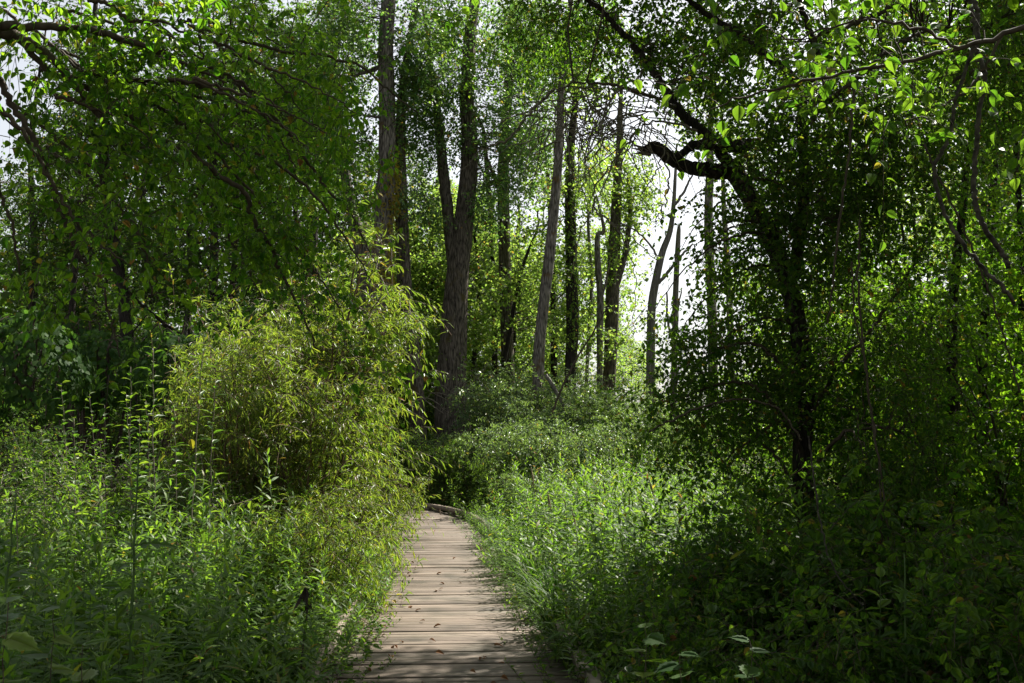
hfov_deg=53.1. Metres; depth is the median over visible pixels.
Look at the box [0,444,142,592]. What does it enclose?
dogwood shrub
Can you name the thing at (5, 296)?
wood
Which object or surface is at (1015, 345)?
thicket shrub
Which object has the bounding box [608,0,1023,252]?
leafy bough
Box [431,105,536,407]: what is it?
slender tree
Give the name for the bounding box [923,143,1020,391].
woody vine
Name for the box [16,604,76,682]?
leafy sprig
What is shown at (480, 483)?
goldenrod weeds
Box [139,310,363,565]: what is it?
willow shrub
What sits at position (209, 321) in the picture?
vine mound
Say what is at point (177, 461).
dogwood shoot
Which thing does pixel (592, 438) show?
honeysuckle shrub
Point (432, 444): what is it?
honeysuckle shrub
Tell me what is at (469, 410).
honeysuckle shrub
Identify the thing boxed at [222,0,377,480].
poplar tree
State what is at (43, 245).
woodland tree
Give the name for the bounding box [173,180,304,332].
woodland tree
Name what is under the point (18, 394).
vine mound
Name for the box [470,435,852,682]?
goldenrod weeds
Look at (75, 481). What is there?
dogwood shoot
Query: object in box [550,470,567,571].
goldenrod plant
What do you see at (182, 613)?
goldenrod plant
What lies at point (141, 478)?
dogwood shoot
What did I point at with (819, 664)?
thicket shrub
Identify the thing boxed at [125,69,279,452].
woodland tree
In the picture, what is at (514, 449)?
honeysuckle shrub
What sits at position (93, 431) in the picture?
dogwood shoot
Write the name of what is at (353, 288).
box elder tree
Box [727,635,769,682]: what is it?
leafy sprig
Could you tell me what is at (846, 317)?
thicket tree
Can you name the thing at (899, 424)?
thicket shrub
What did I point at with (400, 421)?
shade bush
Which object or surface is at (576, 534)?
seed stalk
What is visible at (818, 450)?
thicket shrub
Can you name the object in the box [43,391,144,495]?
shade bush
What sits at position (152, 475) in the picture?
dogwood shoot
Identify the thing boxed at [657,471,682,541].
goldenrod plant
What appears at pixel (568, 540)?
goldenrod plant
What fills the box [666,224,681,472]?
dead tree
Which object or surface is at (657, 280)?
dead tree
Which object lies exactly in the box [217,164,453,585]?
willow shrub
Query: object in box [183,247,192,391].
dead tree
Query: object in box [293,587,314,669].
wilted stalk
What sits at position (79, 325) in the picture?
vine mound
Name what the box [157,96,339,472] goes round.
woodland tree
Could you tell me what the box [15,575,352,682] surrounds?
undergrowth
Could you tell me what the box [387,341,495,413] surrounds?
dead twigs
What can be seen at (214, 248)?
woodland tree
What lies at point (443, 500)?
leafy shrub
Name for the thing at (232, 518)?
goldenrod plant
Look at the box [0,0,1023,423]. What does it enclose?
sky
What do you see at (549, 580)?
grass clump
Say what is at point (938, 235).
box elder tree
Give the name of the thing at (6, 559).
goldenrod plant
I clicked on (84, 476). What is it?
dogwood shrub
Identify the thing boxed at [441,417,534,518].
honeysuckle shrub
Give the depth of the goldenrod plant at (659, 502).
11.99 m
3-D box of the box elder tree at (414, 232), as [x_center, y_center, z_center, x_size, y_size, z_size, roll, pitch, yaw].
[-2.281,0.013,34.270,6.161,11.758,6.793,-2,-5,16]
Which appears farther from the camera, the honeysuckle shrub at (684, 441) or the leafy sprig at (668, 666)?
the honeysuckle shrub at (684, 441)
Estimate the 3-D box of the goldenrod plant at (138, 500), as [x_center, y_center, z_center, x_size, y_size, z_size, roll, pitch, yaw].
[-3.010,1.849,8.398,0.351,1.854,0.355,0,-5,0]
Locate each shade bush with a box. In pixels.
[0,382,120,508]
[0,405,89,530]
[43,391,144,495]
[62,397,198,507]
[350,389,411,493]
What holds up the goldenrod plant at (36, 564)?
on the ground at (542, 543)
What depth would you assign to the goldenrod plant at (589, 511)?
12.48 m
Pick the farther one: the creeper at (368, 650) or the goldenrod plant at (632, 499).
the goldenrod plant at (632, 499)
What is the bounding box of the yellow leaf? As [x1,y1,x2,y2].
[188,439,194,448]
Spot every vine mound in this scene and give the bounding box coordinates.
[0,306,99,513]
[37,315,99,513]
[50,329,156,525]
[119,323,224,531]
[186,301,267,461]
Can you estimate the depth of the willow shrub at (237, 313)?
14.30 m
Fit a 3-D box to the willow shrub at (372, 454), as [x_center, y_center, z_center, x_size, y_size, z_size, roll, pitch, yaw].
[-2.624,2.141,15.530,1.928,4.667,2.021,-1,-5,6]
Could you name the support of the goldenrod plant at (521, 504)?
on the ground at (542, 543)
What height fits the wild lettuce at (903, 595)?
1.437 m
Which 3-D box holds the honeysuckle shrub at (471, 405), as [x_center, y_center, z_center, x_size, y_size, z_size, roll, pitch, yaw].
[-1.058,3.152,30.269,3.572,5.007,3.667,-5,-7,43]
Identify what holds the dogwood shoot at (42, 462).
on the ground at (542, 543)
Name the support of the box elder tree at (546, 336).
on the ground at (542, 543)
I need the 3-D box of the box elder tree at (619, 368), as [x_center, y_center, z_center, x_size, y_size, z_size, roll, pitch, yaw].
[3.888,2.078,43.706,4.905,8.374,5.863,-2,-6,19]
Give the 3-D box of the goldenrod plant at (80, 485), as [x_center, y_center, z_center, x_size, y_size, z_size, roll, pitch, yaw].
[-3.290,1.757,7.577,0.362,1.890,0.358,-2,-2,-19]
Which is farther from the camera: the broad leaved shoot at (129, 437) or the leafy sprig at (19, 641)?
the broad leaved shoot at (129, 437)
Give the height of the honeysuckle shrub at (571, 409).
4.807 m
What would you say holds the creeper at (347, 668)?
on the boardwalk
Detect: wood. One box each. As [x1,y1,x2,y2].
[0,168,397,484]
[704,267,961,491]
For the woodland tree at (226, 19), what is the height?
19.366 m
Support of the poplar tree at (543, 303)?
on the ground at (542, 543)
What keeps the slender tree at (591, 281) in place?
on the ground at (542, 543)
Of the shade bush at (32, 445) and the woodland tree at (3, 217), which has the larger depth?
the woodland tree at (3, 217)
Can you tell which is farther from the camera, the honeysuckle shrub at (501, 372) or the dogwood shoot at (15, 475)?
the honeysuckle shrub at (501, 372)
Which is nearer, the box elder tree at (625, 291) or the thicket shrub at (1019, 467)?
the thicket shrub at (1019, 467)
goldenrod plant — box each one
[0,478,18,607]
[0,492,37,665]
[17,513,82,679]
[50,452,90,620]
[56,505,94,657]
[83,495,118,656]
[111,478,155,670]
[123,455,160,596]
[130,455,167,609]
[161,470,217,680]
[183,470,214,618]
[207,500,244,652]
[216,488,260,673]
[254,447,290,633]
[511,464,529,545]
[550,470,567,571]
[553,453,578,592]
[574,455,610,608]
[576,460,600,583]
[584,446,629,627]
[614,460,642,582]
[627,469,639,563]
[648,449,667,571]
[656,467,681,582]
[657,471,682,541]
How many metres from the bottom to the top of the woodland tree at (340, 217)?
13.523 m
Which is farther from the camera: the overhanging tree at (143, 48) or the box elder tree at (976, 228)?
the box elder tree at (976, 228)
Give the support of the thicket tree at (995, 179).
on the ground at (542, 543)
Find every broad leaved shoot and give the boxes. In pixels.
[110,365,149,549]
[133,346,173,598]
[174,309,219,575]
[190,375,226,582]
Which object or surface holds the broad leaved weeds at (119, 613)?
on the ground at (542, 543)
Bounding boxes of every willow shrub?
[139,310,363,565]
[139,324,294,545]
[146,263,315,510]
[181,196,395,498]
[183,484,389,661]
[203,302,410,584]
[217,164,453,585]
[238,481,413,618]
[286,466,429,579]
[313,341,407,536]
[360,452,451,538]
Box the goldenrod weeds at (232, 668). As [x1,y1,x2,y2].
[0,467,395,682]
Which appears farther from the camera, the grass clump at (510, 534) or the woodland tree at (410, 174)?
the woodland tree at (410, 174)
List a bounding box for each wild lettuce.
[0,492,53,666]
[92,440,179,682]
[865,553,937,682]
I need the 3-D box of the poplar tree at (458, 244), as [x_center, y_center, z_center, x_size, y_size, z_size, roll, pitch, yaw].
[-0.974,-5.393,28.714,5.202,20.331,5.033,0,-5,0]
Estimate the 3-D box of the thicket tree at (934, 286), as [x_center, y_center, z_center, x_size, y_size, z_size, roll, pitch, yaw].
[4.247,0.164,11.069,1.576,6.002,2.018,3,-6,-29]
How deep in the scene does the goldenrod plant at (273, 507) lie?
8.21 m
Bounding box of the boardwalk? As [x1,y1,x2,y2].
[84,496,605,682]
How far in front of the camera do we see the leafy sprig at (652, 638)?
4.28 m
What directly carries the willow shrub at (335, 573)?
on the ground at (542, 543)
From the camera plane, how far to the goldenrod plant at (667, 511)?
10.16 m
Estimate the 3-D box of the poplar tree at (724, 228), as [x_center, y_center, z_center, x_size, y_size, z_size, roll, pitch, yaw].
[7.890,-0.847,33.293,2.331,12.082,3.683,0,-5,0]
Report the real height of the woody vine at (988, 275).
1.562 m
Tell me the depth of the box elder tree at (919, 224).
23.46 m
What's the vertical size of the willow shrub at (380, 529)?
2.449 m
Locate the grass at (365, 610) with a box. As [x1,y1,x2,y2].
[30,535,659,679]
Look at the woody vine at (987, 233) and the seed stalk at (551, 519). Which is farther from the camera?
the seed stalk at (551, 519)
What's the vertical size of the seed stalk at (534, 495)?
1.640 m
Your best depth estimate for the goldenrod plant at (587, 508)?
9.75 m
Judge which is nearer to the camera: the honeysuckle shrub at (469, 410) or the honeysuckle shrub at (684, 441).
the honeysuckle shrub at (684, 441)
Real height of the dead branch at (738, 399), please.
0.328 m
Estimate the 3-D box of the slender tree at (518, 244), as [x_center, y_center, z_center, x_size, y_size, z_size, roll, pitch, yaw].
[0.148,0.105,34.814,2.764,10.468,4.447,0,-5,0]
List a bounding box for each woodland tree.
[0,7,162,486]
[0,126,175,485]
[0,158,51,455]
[0,170,136,469]
[4,184,96,410]
[26,59,223,477]
[50,0,352,467]
[78,201,153,352]
[110,133,236,464]
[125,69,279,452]
[150,0,351,468]
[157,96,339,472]
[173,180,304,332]
[232,143,419,382]
[274,137,417,332]
[324,134,437,389]
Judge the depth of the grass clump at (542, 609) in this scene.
8.41 m
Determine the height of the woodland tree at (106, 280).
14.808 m
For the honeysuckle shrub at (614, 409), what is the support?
on the ground at (542, 543)
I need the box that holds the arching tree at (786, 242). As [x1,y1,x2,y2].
[438,0,1023,585]
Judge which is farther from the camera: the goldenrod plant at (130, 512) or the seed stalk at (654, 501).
the seed stalk at (654, 501)
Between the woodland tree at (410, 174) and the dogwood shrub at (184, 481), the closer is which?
the dogwood shrub at (184, 481)
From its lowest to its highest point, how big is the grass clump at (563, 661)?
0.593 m
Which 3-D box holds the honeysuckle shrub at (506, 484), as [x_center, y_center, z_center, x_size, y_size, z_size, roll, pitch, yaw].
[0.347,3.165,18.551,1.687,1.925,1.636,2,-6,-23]
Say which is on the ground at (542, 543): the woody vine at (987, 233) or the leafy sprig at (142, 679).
the leafy sprig at (142, 679)
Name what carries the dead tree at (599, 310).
on the ground at (542, 543)
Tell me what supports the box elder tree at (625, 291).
on the ground at (542, 543)
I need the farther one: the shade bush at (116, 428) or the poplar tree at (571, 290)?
the poplar tree at (571, 290)
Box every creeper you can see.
[284,638,367,682]
[290,618,381,663]
[319,592,387,632]
[342,582,402,607]
[566,633,621,681]
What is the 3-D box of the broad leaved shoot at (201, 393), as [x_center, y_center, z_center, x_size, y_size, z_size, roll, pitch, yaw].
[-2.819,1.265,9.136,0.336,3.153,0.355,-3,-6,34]
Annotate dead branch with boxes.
[544,374,564,406]
[549,261,627,417]
[649,398,801,440]
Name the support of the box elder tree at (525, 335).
on the ground at (542, 543)
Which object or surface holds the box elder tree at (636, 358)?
on the ground at (542, 543)
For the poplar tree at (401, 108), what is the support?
on the ground at (542, 543)
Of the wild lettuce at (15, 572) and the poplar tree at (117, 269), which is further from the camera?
the poplar tree at (117, 269)
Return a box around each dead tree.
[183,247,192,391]
[551,195,639,402]
[618,143,695,471]
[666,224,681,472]
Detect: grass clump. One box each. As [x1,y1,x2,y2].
[455,513,512,546]
[462,539,546,576]
[466,548,557,600]
[467,527,528,561]
[469,564,574,625]
[471,575,594,641]
[498,542,596,593]
[506,623,608,668]
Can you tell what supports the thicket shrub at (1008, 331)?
on the ground at (542, 543)
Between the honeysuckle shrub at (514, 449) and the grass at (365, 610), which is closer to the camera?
the grass at (365, 610)
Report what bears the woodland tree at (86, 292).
on the ground at (542, 543)
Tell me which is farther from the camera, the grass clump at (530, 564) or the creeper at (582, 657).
the grass clump at (530, 564)
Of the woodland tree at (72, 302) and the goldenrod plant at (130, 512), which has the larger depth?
the woodland tree at (72, 302)
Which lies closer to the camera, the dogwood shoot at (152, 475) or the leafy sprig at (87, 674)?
the leafy sprig at (87, 674)
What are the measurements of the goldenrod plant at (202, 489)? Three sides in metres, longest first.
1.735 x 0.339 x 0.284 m
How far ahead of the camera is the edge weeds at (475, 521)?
12.03 m
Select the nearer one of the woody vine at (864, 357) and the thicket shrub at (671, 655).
the thicket shrub at (671, 655)
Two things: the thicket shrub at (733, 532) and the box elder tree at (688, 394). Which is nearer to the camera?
the thicket shrub at (733, 532)
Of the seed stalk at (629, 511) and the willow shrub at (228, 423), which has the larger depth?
the willow shrub at (228, 423)
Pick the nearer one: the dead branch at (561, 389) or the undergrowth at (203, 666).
the undergrowth at (203, 666)
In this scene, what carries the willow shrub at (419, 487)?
on the ground at (542, 543)
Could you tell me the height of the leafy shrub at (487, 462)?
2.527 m
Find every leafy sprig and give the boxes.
[0,596,42,682]
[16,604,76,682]
[56,639,110,682]
[119,650,160,682]
[621,623,666,682]
[653,651,699,682]
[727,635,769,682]
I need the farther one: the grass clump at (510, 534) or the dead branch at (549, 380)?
the dead branch at (549, 380)
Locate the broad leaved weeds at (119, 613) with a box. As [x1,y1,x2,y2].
[0,498,351,682]
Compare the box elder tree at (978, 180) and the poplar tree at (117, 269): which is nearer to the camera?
the box elder tree at (978, 180)
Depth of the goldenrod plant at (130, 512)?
5.60 m
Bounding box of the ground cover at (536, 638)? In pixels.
[204,537,647,682]
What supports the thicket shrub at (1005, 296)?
on the ground at (542, 543)
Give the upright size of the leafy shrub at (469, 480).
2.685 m
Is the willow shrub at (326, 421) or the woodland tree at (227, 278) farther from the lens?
the woodland tree at (227, 278)
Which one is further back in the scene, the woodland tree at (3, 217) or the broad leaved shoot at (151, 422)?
the woodland tree at (3, 217)
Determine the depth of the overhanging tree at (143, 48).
5.60 m
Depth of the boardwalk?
8.82 m
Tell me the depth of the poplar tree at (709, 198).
30.35 m
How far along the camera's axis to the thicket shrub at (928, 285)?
10.39 m
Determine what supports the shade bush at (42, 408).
on the ground at (542, 543)
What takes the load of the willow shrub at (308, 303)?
on the ground at (542, 543)
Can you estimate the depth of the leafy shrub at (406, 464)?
25.57 m
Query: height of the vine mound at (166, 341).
4.308 m
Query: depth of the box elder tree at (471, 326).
29.82 m
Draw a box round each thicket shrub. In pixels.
[584,573,830,682]
[598,513,823,682]
[600,471,910,657]
[630,475,1003,682]
[644,551,1008,682]
[713,363,895,538]
[729,447,1023,680]
[737,445,1023,647]
[742,535,1023,682]
[755,338,1007,540]
[773,304,1023,558]
[809,182,1023,574]
[821,220,1023,554]
[824,356,1023,623]
[840,499,1023,682]
[868,262,1010,519]
[897,209,1018,502]
[900,202,1023,534]
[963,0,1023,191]
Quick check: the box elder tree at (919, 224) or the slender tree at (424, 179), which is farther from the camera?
the slender tree at (424, 179)
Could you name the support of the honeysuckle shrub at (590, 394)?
on the ground at (542, 543)
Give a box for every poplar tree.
[12,0,217,490]
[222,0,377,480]
[256,2,387,491]
[269,0,461,503]
[358,0,480,480]
[397,0,569,510]
[454,0,584,420]
[475,0,632,504]
[518,2,632,397]
[564,86,681,414]
[661,59,774,455]
[721,151,779,480]
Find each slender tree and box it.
[409,152,470,375]
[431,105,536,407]
[435,227,518,427]
[476,195,597,422]
[484,197,549,360]
[513,141,595,387]
[562,147,633,397]
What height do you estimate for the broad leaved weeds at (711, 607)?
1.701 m
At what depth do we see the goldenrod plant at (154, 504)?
7.46 m
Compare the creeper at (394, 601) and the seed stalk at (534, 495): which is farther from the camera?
the seed stalk at (534, 495)
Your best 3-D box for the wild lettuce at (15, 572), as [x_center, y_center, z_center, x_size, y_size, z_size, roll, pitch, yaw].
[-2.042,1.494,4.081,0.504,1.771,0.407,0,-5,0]
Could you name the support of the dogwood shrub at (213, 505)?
on the ground at (542, 543)
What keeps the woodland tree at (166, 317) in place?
on the ground at (542, 543)
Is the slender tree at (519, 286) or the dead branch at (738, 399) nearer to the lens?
the dead branch at (738, 399)
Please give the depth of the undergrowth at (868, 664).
7.13 m
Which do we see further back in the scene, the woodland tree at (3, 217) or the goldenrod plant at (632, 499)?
the woodland tree at (3, 217)
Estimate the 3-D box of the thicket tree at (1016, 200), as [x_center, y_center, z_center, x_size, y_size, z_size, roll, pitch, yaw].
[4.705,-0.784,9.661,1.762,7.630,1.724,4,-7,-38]
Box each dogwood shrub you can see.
[0,423,198,593]
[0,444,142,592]
[0,458,130,603]
[42,425,238,614]
[117,443,291,597]
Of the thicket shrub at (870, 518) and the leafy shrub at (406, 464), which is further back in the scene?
the leafy shrub at (406, 464)
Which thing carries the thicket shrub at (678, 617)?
on the ground at (542, 543)
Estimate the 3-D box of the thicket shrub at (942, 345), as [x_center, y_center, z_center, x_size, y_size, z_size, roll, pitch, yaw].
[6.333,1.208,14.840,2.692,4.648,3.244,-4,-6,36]
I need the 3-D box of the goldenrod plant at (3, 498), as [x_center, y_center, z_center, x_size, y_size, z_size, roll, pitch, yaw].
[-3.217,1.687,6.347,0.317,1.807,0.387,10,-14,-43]
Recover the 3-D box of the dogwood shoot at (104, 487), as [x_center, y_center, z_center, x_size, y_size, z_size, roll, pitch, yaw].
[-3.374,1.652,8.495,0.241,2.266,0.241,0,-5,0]
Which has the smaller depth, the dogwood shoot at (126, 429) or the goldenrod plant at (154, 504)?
the goldenrod plant at (154, 504)
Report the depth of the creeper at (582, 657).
6.62 m
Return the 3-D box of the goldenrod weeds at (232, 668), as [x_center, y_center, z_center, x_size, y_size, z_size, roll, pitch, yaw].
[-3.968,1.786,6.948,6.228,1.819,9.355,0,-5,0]
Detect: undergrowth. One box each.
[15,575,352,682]
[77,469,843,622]
[519,517,1005,682]
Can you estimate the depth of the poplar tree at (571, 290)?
29.11 m
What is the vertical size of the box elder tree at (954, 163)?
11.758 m
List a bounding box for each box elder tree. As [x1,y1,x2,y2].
[293,217,427,486]
[305,206,504,483]
[324,161,489,388]
[334,177,529,494]
[387,199,530,483]
[394,201,533,404]
[421,228,592,412]
[479,204,544,381]
[479,262,603,426]
[514,186,591,381]
[521,212,656,483]
[577,303,647,458]
[589,336,666,413]
[625,365,683,462]
[645,357,719,446]
[699,175,971,482]
[805,175,1010,495]
[837,3,1023,499]
[849,144,1015,332]
[886,5,1023,375]
[917,172,1023,274]
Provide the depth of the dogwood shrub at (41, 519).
8.51 m
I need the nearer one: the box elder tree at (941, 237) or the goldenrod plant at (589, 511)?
the goldenrod plant at (589, 511)
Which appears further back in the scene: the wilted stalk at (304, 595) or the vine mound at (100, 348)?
the vine mound at (100, 348)
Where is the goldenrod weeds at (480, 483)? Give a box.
[381,432,835,529]
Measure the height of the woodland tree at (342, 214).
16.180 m
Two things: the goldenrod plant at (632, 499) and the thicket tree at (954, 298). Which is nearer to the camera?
the thicket tree at (954, 298)
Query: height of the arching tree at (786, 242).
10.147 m
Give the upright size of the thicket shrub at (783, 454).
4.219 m
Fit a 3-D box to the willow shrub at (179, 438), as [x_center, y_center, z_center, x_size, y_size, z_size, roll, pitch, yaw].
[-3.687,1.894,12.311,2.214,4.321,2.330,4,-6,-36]
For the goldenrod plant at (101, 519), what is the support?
on the ground at (542, 543)
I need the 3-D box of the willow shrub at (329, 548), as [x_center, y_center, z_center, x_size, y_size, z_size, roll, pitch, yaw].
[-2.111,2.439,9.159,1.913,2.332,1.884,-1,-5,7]
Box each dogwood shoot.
[2,426,35,606]
[29,426,59,569]
[51,380,80,561]
[58,417,90,594]
[83,392,112,562]
[92,404,120,610]
[117,392,142,557]
[120,416,150,589]
[138,399,165,553]
[166,406,187,621]
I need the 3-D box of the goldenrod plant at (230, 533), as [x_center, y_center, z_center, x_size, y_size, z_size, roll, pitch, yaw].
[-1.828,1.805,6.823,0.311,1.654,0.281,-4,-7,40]
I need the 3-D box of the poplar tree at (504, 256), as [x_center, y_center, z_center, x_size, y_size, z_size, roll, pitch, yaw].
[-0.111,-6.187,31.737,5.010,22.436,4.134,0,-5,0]
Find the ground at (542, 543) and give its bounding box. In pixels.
[0,457,983,678]
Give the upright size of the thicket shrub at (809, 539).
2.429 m
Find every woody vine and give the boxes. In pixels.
[808,436,864,609]
[826,88,854,321]
[851,261,882,542]
[855,218,892,565]
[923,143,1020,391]
[932,0,1015,305]
[967,0,1010,268]
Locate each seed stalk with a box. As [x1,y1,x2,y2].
[531,468,537,545]
[547,491,554,561]
[571,508,581,595]
[628,493,629,581]
[648,478,661,561]
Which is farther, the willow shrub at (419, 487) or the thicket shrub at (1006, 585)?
the willow shrub at (419, 487)
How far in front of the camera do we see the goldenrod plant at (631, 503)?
11.19 m
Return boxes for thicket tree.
[786,240,906,544]
[824,161,985,530]
[905,2,1023,535]
[925,41,1023,540]
[930,11,1023,509]
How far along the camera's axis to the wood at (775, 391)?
35.96 m
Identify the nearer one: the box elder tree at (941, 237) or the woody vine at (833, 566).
the woody vine at (833, 566)
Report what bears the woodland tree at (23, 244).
on the ground at (542, 543)
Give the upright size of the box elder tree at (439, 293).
10.837 m
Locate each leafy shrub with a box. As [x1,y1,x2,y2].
[368,419,457,507]
[378,422,471,512]
[431,436,508,520]
[466,442,536,522]
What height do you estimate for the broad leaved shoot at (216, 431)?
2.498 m
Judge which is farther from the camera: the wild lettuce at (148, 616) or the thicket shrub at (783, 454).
the thicket shrub at (783, 454)
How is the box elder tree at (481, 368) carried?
on the ground at (542, 543)
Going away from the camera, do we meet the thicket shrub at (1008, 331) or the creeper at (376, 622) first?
the creeper at (376, 622)
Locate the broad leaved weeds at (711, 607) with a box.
[515,480,1023,682]
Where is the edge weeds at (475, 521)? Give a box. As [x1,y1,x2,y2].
[247,492,628,682]
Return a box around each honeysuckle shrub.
[384,425,472,506]
[427,374,531,496]
[441,354,587,492]
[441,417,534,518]
[450,410,589,525]
[468,338,604,478]
[480,462,578,532]
[486,355,624,507]
[504,407,643,529]
[510,352,645,475]
[551,384,692,518]
[587,380,703,513]
[625,415,749,499]
[646,405,786,514]
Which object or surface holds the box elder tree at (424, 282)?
on the ground at (542, 543)
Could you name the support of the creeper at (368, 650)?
on the boardwalk
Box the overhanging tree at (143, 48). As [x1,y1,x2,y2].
[0,0,494,453]
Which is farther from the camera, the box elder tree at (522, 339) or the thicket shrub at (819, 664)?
the box elder tree at (522, 339)
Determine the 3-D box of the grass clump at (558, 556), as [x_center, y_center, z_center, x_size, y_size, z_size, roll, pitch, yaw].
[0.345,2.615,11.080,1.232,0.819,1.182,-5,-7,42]
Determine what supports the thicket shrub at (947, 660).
on the ground at (542, 543)
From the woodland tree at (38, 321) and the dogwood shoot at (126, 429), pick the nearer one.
the dogwood shoot at (126, 429)
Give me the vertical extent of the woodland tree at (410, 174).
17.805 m
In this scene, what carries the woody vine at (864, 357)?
hanging from the arching tree at (786, 242)
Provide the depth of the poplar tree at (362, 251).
28.19 m
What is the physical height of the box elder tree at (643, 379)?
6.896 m
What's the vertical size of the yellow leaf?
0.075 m
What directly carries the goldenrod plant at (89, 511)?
on the ground at (542, 543)
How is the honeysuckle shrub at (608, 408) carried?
on the ground at (542, 543)
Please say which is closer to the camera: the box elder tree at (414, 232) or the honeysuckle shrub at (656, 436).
the honeysuckle shrub at (656, 436)
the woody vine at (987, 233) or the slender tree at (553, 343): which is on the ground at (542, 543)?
the slender tree at (553, 343)
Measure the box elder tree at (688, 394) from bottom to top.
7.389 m
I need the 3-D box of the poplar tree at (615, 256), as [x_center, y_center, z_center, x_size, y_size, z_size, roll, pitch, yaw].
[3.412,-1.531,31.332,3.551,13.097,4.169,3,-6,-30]
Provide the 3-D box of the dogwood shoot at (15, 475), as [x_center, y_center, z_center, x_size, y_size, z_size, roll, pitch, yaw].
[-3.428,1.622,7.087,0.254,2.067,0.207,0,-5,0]
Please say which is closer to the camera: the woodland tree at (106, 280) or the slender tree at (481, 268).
the slender tree at (481, 268)
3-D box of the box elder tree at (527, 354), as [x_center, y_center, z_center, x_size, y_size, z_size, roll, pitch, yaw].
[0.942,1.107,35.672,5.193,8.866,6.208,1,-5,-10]
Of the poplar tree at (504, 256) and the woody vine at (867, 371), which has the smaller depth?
the woody vine at (867, 371)
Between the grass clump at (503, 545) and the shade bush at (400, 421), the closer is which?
the grass clump at (503, 545)
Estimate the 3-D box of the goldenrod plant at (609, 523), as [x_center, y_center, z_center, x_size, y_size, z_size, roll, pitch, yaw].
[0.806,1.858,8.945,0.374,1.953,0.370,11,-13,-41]
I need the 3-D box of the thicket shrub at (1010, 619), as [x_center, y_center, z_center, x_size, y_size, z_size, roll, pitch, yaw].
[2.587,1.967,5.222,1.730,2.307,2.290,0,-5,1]
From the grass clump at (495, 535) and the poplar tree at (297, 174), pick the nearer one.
the grass clump at (495, 535)
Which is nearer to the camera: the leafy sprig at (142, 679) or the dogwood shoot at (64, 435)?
the leafy sprig at (142, 679)
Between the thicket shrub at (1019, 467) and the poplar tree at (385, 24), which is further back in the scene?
the poplar tree at (385, 24)
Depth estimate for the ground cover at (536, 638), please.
8.06 m
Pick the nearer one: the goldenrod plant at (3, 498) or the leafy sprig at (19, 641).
the leafy sprig at (19, 641)
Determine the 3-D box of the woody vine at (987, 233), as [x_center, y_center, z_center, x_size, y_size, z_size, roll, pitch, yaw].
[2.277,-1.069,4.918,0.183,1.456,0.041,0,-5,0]

